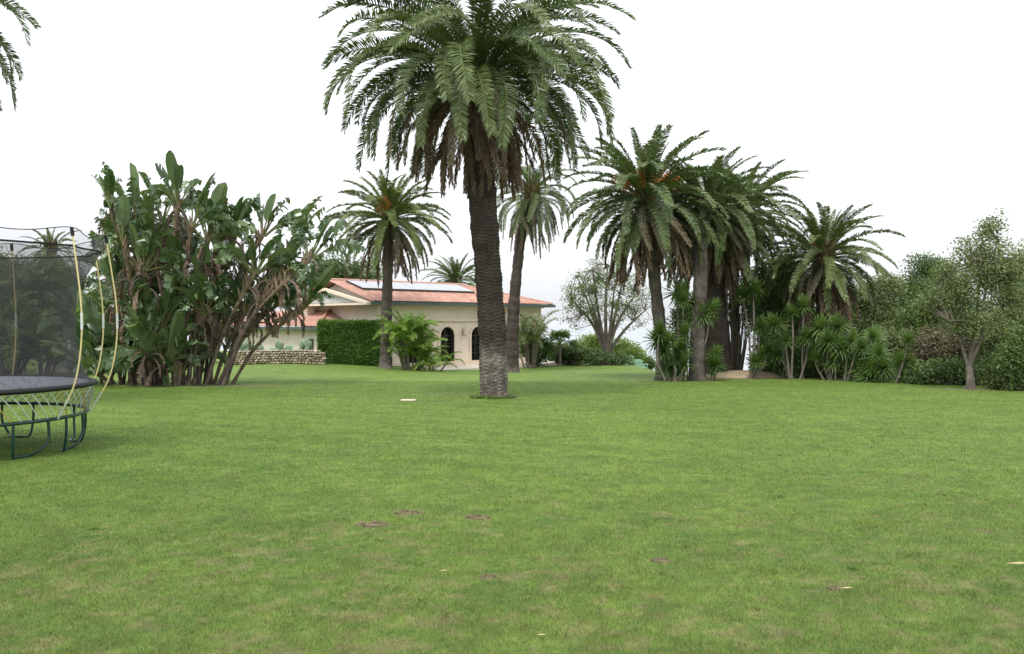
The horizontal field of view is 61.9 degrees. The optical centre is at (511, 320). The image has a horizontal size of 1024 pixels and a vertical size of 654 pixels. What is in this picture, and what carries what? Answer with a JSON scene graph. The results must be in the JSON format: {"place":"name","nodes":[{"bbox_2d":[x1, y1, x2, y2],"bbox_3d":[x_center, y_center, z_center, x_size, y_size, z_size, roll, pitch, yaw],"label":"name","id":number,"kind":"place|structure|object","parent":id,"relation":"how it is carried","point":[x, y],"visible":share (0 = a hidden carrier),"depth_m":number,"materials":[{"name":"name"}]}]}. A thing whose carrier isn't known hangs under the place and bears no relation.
{"place":"outdoors","nodes":[
{"label":"outdoors","id":0,"kind":"place"},
{"bbox_2d":[42,321,856,372],"bbox_3d":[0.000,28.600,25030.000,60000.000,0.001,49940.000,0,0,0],"label":"sea","id":1,"kind":"structure","parent":0,"point":[638,334],"depth_m":2036.35,"materials":[{"name":"grey liquid"}]},
{"bbox_2d":[0,351,1023,653],"bbox_3d":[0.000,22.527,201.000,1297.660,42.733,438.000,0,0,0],"label":"lawn","id":2,"kind":"structure","parent":0,"point":[378,375],"depth_m":7.81,"materials":[{"name":"green plant"}]},
{"bbox_2d":[0,0,40,111],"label":"palm tree","id":3,"kind":"object","parent":2,"relation":"on","point":[17,13],"visible":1,"depth_m":20.14,"materials":[{"name":"green plant"}]},
{"bbox_2d":[3,328,42,374],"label":"shrub","id":4,"kind":"object","parent":2,"relation":"on","point":[24,359],"visible":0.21,"depth_m":37.79,"materials":[{"name":"green plant"}]},
{"bbox_2d":[0,246,45,329],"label":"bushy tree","id":5,"kind":"object","parent":2,"relation":"on","point":[4,273],"visible":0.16,"depth_m":43.66,"materials":[{"name":"green plant"}]},
{"bbox_2d":[0,289,46,374],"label":"areca palm","id":6,"kind":"object","parent":2,"relation":"on","point":[23,330],"visible":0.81,"depth_m":36.76,"materials":[{"name":"green plant"}]},
{"bbox_2d":[0,255,46,371],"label":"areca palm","id":7,"kind":"object","parent":2,"relation":"on","point":[25,286],"visible":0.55,"depth_m":40.89,"materials":[{"name":"green plant"}]},
{"bbox_2d":[16,227,82,263],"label":"palm tree","id":8,"kind":"object","parent":2,"relation":"on","point":[49,238],"visible":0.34,"depth_m":59.68,"materials":[{"name":"green plant"}]},
{"bbox_2d":[1,307,101,366],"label":"areca palm","id":9,"kind":"object","parent":2,"relation":"on","point":[39,358],"visible":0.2,"depth_m":37.46,"materials":[{"name":"green plant"}]},
{"bbox_2d":[18,252,92,357],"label":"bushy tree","id":10,"kind":"object","parent":2,"relation":"on","point":[38,265],"visible":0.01,"depth_m":45.56,"materials":[{"name":"green plant"}]},
{"bbox_2d":[0,226,117,459],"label":"trampoline","id":11,"kind":"object","parent":2,"relation":"on","point":[60,368],"visible":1,"depth_m":12.43,"materials":[{"name":"fabric"}]},
{"bbox_2d":[31,298,94,352],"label":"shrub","id":12,"kind":"object","parent":2,"relation":"on","point":[46,315],"visible":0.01,"depth_m":40.66,"materials":[{"name":"green plant"}]},
{"bbox_2d":[76,287,111,347],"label":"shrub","id":13,"kind":"object","parent":2,"relation":"on","point":[104,305],"visible":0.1,"depth_m":42.76,"materials":[{"name":"green plant"}]},
{"bbox_2d":[37,290,227,386],"bbox_3d":[-14.345,0.436,31.271,6.605,4.122,4.858,0,0,31],"label":"bird of paradise clump","id":14,"kind":"object","parent":2,"relation":"on","point":[90,357],"visible":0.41,"depth_m":30.67,"materials":[{"name":"green plant"}]},
{"bbox_2d":[112,284,245,348],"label":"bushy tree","id":15,"kind":"object","parent":2,"relation":"on","point":[214,324],"visible":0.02,"depth_m":61.42,"materials":[{"name":"green plant"}]},
{"bbox_2d":[78,150,364,386],"bbox_3d":[-10.670,-1.644,31.108,10.127,8.463,5.784,0,0,-14],"label":"bird of paradise clump","id":16,"kind":"object","parent":2,"relation":"on","point":[164,256],"visible":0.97,"depth_m":30.02,"materials":[{"name":"green plant"}]},
{"bbox_2d":[239,341,275,360],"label":"prickly pear","id":17,"kind":"object","parent":2,"relation":"on","point":[245,346],"visible":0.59,"depth_m":48.15,"materials":[{"name":"green plant"}]},
{"bbox_2d":[234,350,326,364],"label":"stone wall","id":18,"kind":"structure","parent":2,"relation":"on","point":[301,357],"depth_m":47.45,"materials":[{"name":"beige stone"}]},
{"bbox_2d":[231,306,341,361],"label":"house wing","id":19,"kind":"structure","parent":2,"relation":"on","point":[312,316],"depth_m":52.95,"materials":[{"name":"cream stucco"},{"name":"terracotta tile"},{"name":"weathered copper"}]},
{"bbox_2d":[268,338,312,358],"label":"prickly pear","id":20,"kind":"object","parent":2,"relation":"on","point":[305,344],"visible":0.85,"depth_m":47.49,"materials":[{"name":"green plant"}]},
{"bbox_2d":[286,254,382,290],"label":"bushy tree","id":21,"kind":"object","parent":2,"relation":"on","point":[333,262],"visible":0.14,"depth_m":75.27,"materials":[{"name":"green plant"}]},
{"bbox_2d":[316,318,380,365],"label":"hedge","id":22,"kind":"object","parent":2,"relation":"on","point":[348,342],"visible":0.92,"depth_m":48.26,"materials":[{"name":"green plant"}]},
{"bbox_2d":[316,255,382,280],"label":"palm tree","id":23,"kind":"object","parent":2,"relation":"on","point":[351,272],"visible":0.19,"depth_m":73.45,"materials":[{"name":"green plant"}]},
{"bbox_2d":[354,520,388,526],"bbox_3d":[-1.221,1.769,7.437,0.287,0.025,0.233,0,0,22],"label":"soil patch","id":24,"kind":"object","parent":2,"relation":"on","point":[374,523],"visible":0.98,"depth_m":7.42,"materials":[{"name":"brown soil"}]},
{"bbox_2d":[319,169,452,368],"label":"palm tree","id":25,"kind":"object","parent":2,"relation":"on","point":[391,239],"visible":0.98,"depth_m":46.05,"materials":[{"name":"green plant"}]},
{"bbox_2d":[394,509,421,514],"bbox_3d":[-0.967,1.781,7.926,0.255,0.023,0.223,0,0,0],"label":"soil patch","id":26,"kind":"object","parent":2,"relation":"on","point":[407,511],"visible":1,"depth_m":7.92,"materials":[{"name":"brown soil"}]},
{"bbox_2d":[371,307,448,369],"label":"areca palm","id":27,"kind":"object","parent":2,"relation":"on","point":[408,333],"visible":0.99,"depth_m":45.66,"materials":[{"name":"green plant"}]},
{"bbox_2d":[301,278,555,366],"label":"house","id":28,"kind":"structure","parent":2,"relation":"on","point":[454,306],"depth_m":53.69,"materials":[{"name":"cream stucco"},{"name":"terracotta tile"},{"name":"pale stone"}]},
{"bbox_2d":[441,327,453,361],"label":"arched window","id":29,"kind":"structure","parent":28,"relation":"in","point":[447,332],"depth_m":54.09,"materials":[{"name":"black glass"}]},
{"bbox_2d":[472,327,479,359],"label":"arched window","id":30,"kind":"structure","parent":28,"relation":"in","point":[475,338],"depth_m":55.69,"materials":[{"name":"black glass"}]},
{"bbox_2d":[409,349,464,371],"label":"areca palm","id":31,"kind":"object","parent":2,"relation":"on","point":[426,363],"visible":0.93,"depth_m":45.79,"materials":[{"name":"green plant"}]},
{"bbox_2d":[420,253,475,286],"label":"palm tree","id":32,"kind":"object","parent":2,"relation":"on","point":[455,275],"visible":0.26,"depth_m":77.44,"materials":[{"name":"green plant"}]},
{"bbox_2d":[315,0,637,396],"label":"palm tree","id":33,"kind":"object","parent":2,"relation":"on","point":[470,82],"visible":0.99,"depth_m":23.01,"materials":[{"name":"green plant"}]},
{"bbox_2d":[464,514,490,519],"bbox_3d":[-0.302,1.776,7.710,0.212,0.022,0.209,0,0,-40],"label":"soil patch","id":34,"kind":"object","parent":2,"relation":"on","point":[478,517],"visible":0.99,"depth_m":7.70,"materials":[{"name":"brown soil"}]},
{"bbox_2d":[479,574,495,578],"bbox_3d":[-0.167,1.731,5.774,0.124,0.015,0.088,0,0,0],"label":"soil patch","id":35,"kind":"object","parent":2,"relation":"on","point":[484,576],"visible":1,"depth_m":5.76,"materials":[{"name":"brown soil"}]},
{"bbox_2d":[428,361,589,369],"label":"terrace","id":36,"kind":"structure","parent":2,"relation":"on","point":[472,367],"depth_m":52.89,"materials":[{"name":"stone"}]},
{"bbox_2d":[549,340,585,364],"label":"shrub","id":37,"kind":"object","parent":36,"relation":"on","point":[567,358],"visible":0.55,"depth_m":56.52,"materials":[{"name":"green plant"}]},
{"bbox_2d":[506,309,561,368],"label":"areca palm","id":38,"kind":"object","parent":2,"relation":"on","point":[533,331],"visible":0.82,"depth_m":52.64,"materials":[{"name":"green plant"}]},
{"bbox_2d":[495,157,583,372],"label":"palm tree","id":39,"kind":"object","parent":2,"relation":"on","point":[529,205],"visible":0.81,"depth_m":45.79,"materials":[{"name":"green plant"}]},
{"bbox_2d":[519,324,559,366],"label":"shrub","id":40,"kind":"object","parent":2,"relation":"on","point":[545,353],"visible":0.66,"depth_m":54.62,"materials":[{"name":"green plant"}]},
{"bbox_2d":[544,328,575,365],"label":"fan palm","id":41,"kind":"object","parent":2,"relation":"on","point":[556,335],"visible":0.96,"depth_m":54.79,"materials":[{"name":"green plant"}]},
{"bbox_2d":[566,339,587,365],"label":"fan palm","id":42,"kind":"object","parent":2,"relation":"on","point":[576,351],"visible":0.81,"depth_m":55.91,"materials":[{"name":"green plant"}]},
{"bbox_2d":[575,331,601,362],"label":"shrub","id":43,"kind":"object","parent":2,"relation":"on","point":[590,341],"visible":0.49,"depth_m":61.52,"materials":[{"name":"green plant"}]},
{"bbox_2d":[571,346,634,365],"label":"shrub","id":44,"kind":"object","parent":2,"relation":"on","point":[591,356],"visible":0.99,"depth_m":55.68,"materials":[{"name":"green plant"}]},
{"bbox_2d":[557,256,651,364],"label":"round crowned tree","id":45,"kind":"object","parent":2,"relation":"on","point":[605,336],"visible":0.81,"depth_m":56.60,"materials":[{"name":"green plant"}]},
{"bbox_2d":[611,336,648,365],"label":"shrub","id":46,"kind":"object","parent":2,"relation":"on","point":[627,347],"visible":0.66,"depth_m":61.04,"materials":[{"name":"green plant"}]},
{"bbox_2d":[634,359,646,367],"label":"garden chair","id":47,"kind":"object","parent":2,"relation":"on","point":[639,363],"visible":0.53,"depth_m":56.23,"materials":[{"name":"green plastic"}]},
{"bbox_2d":[643,355,655,370],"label":"shrub","id":48,"kind":"object","parent":2,"relation":"on","point":[651,363],"visible":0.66,"depth_m":62.66,"materials":[{"name":"green plant"}]},
{"bbox_2d":[561,123,746,379],"bbox_3d":[5.690,-2.511,34.825,7.339,10.337,7.699,0,0,0],"label":"palm tree","id":49,"kind":"object","parent":2,"relation":"on","point":[647,233],"visible":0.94,"depth_m":34.01,"materials":[{"name":"green plant"}]},
{"bbox_2d":[651,557,670,562],"bbox_3d":[1.084,1.740,6.202,0.149,0.018,0.131,0,0,0],"label":"soil patch","id":50,"kind":"object","parent":2,"relation":"on","point":[661,559],"visible":0.98,"depth_m":6.19,"materials":[{"name":"brown soil"}]},
{"bbox_2d":[640,317,696,381],"bbox_3d":[6.302,1.199,33.605,2.501,2.793,1.966,0,0,0],"label":"yucca","id":51,"kind":"object","parent":2,"relation":"on","point":[672,367],"visible":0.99,"depth_m":33.60,"materials":[{"name":"green plant"}]},
{"bbox_2d":[666,301,689,375],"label":"shrub","id":52,"kind":"object","parent":2,"relation":"on","point":[674,315],"visible":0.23,"depth_m":38.36,"materials":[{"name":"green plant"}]},
{"bbox_2d":[660,277,722,379],"bbox_3d":[7.263,0.358,34.470,2.757,4.367,1.797,0,0,0],"label":"yucca","id":53,"kind":"object","parent":2,"relation":"on","point":[680,293],"visible":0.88,"depth_m":34.31,"materials":[{"name":"green plant"}]},
{"bbox_2d":[635,171,795,373],"bbox_3d":[8.845,-1.893,37.969,7.567,9.198,7.234,0,0,0],"label":"palm tree","id":54,"kind":"object","parent":2,"relation":"on","point":[719,334],"visible":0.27,"depth_m":37.41,"materials":[{"name":"green plant"}]},
{"bbox_2d":[703,343,730,380],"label":"yucca","id":55,"kind":"object","parent":2,"relation":"on","point":[714,361],"visible":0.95,"depth_m":34.06,"materials":[{"name":"green plant"}]},
{"bbox_2d":[660,146,791,380],"bbox_3d":[8.253,-2.319,36.478,6.540,9.777,6.303,0,0,-40],"label":"palm tree","id":56,"kind":"object","parent":2,"relation":"on","point":[700,274],"visible":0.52,"depth_m":35.23,"materials":[{"name":"green plant"}]},
{"bbox_2d":[725,265,760,369],"bbox_3d":[10.591,-0.398,40.023,2.230,6.136,1.251,0,0,0],"label":"shrub","id":57,"kind":"object","parent":2,"relation":"on","point":[736,348],"visible":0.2,"depth_m":39.93,"materials":[{"name":"plant"}]},
{"bbox_2d":[706,370,786,377],"bbox_3d":[10.128,2.509,37.613,3.945,0.654,2.480,0,0,0],"label":"sand mound","id":58,"kind":"object","parent":2,"relation":"on","point":[742,374],"visible":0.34,"depth_m":36.78,"materials":[{"name":"beige sand"}]},
{"bbox_2d":[727,275,774,378],"bbox_3d":[10.255,0.315,36.315,2.297,4.546,1.680,0,0,33],"label":"yucca","id":59,"kind":"object","parent":2,"relation":"on","point":[754,360],"visible":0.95,"depth_m":36.19,"materials":[{"name":"green plant"}]},
{"bbox_2d":[700,159,811,369],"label":"palm tree","id":60,"kind":"object","parent":2,"relation":"on","point":[775,178],"visible":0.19,"depth_m":40.48,"materials":[{"name":"green plant"}]},
{"bbox_2d":[742,333,781,373],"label":"shrub","id":61,"kind":"object","parent":2,"relation":"on","point":[763,342],"visible":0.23,"depth_m":37.71,"materials":[{"name":"green plant"}]},
{"bbox_2d":[737,245,815,355],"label":"ivy clad tree","id":62,"kind":"object","parent":2,"relation":"on","point":[773,301],"visible":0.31,"depth_m":40.54,"materials":[{"name":"green plant"}]},
{"bbox_2d":[764,293,817,378],"bbox_3d":[11.621,0.660,35.563,2.613,3.828,1.849,0,0,0],"label":"yucca","id":63,"kind":"object","parent":2,"relation":"on","point":[783,336],"visible":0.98,"depth_m":35.41,"materials":[{"name":"green plant"}]},
{"bbox_2d":[764,325,866,377],"bbox_3d":[13.360,1.505,37.001,4.783,2.628,2.026,0,0,0],"label":"shrub","id":64,"kind":"object","parent":2,"relation":"on","point":[810,371],"visible":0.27,"depth_m":36.72,"materials":[{"name":"green plant"}]},
{"bbox_2d":[749,201,905,368],"bbox_3d":[13.612,-1.219,37.465,6.438,7.733,6.504,0,0,0],"label":"palm tree","id":65,"kind":"object","parent":2,"relation":"on","point":[820,274],"visible":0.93,"depth_m":36.74,"materials":[{"name":"green plant"}]},
{"bbox_2d":[802,312,858,379],"bbox_3d":[13.263,1.056,34.820,2.816,3.039,2.235,0,0,0],"label":"yucca","id":66,"kind":"object","parent":2,"relation":"on","point":[825,340],"visible":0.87,"depth_m":34.67,"materials":[{"name":"green plant"}]},
{"bbox_2d":[796,294,867,348],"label":"bushy tree","id":67,"kind":"object","parent":2,"relation":"on","point":[854,315],"visible":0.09,"depth_m":42.43,"materials":[{"name":"green plant"}]},
{"bbox_2d":[826,585,842,589],"bbox_3d":[2.084,1.725,5.512,0.097,0.014,0.084,0,0,-24],"label":"soil patch","id":68,"kind":"object","parent":2,"relation":"on","point":[831,587],"visible":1,"depth_m":5.50,"materials":[{"name":"beige soil"}]},
{"bbox_2d":[842,324,890,380],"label":"yucca","id":69,"kind":"object","parent":2,"relation":"on","point":[872,334],"visible":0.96,"depth_m":33.87,"materials":[{"name":"green plant"}]},
{"bbox_2d":[842,340,898,382],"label":"yucca","id":70,"kind":"object","parent":2,"relation":"on","point":[873,366],"visible":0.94,"depth_m":33.11,"materials":[{"name":"green plant"}]},
{"bbox_2d":[850,271,908,341],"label":"bushy tree","id":71,"kind":"object","parent":2,"relation":"on","point":[883,298],"visible":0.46,"depth_m":42.56,"materials":[{"name":"green plant"}]},
{"bbox_2d":[860,321,920,379],"bbox_3d":[15.604,1.269,35.037,2.902,2.589,2.220,0,0,0],"label":"shrub","id":72,"kind":"object","parent":2,"relation":"on","point":[893,340],"visible":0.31,"depth_m":34.64,"materials":[{"name":"green plant"}]},
{"bbox_2d":[890,329,919,382],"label":"yucca","id":73,"kind":"object","parent":2,"relation":"on","point":[901,359],"visible":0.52,"depth_m":32.27,"materials":[{"name":"green plant"}]},
{"bbox_2d":[888,250,964,329],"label":"bushy tree","id":74,"kind":"object","parent":2,"relation":"on","point":[923,266],"visible":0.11,"depth_m":43.69,"materials":[{"name":"green plant"}]},
{"bbox_2d":[884,267,985,346],"bbox_3d":[19.024,0.130,37.900,4.955,5.179,2.961,0,0,0],"label":"bushy tree","id":75,"kind":"object","parent":2,"relation":"on","point":[911,319],"visible":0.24,"depth_m":37.73,"materials":[{"name":"green plant"}]},
{"bbox_2d":[898,353,978,384],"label":"shrub","id":76,"kind":"object","parent":2,"relation":"on","point":[941,372],"visible":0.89,"depth_m":31.09,"materials":[{"name":"green plant"}]},
{"bbox_2d":[908,318,969,362],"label":"shrub","id":77,"kind":"object","parent":2,"relation":"on","point":[930,344],"visible":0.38,"depth_m":33.68,"materials":[{"name":"grey plant"}]},
{"bbox_2d":[937,326,980,383],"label":"shrub","id":78,"kind":"object","parent":2,"relation":"on","point":[955,346],"visible":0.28,"depth_m":31.89,"materials":[{"name":"green plant"}]},
{"bbox_2d":[904,208,1023,389],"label":"sparse tree","id":79,"kind":"object","parent":2,"relation":"on","point":[993,270],"visible":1,"depth_m":28.09,"materials":[{"name":"green plant"}]},
{"bbox_2d":[965,308,1022,385],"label":"shrub","id":80,"kind":"object","parent":2,"relation":"on","point":[987,345],"visible":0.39,"depth_m":30.72,"materials":[{"name":"green plant"}]},
{"bbox_2d":[973,312,1023,390],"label":"shrub","id":81,"kind":"object","parent":2,"relation":"on","point":[1004,365],"visible":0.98,"depth_m":27.51,"materials":[{"name":"green plant"}]},
{"bbox_2d":[979,250,1023,324],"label":"bushy tree","id":82,"kind":"object","parent":2,"relation":"on","point":[1002,295],"visible":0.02,"depth_m":37.83,"materials":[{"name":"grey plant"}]},
{"bbox_2d":[991,237,1023,331],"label":"bushy tree","id":83,"kind":"object","parent":2,"relation":"on","point":[1014,292],"visible":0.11,"depth_m":33.01,"materials":[{"name":"green plant"}]},
{"bbox_2d":[0,0,1023,320],"label":"sky","id":84,"kind":"structure","parent":0,"point":[913,110],"materials":[{"name":"white"}]}
]}

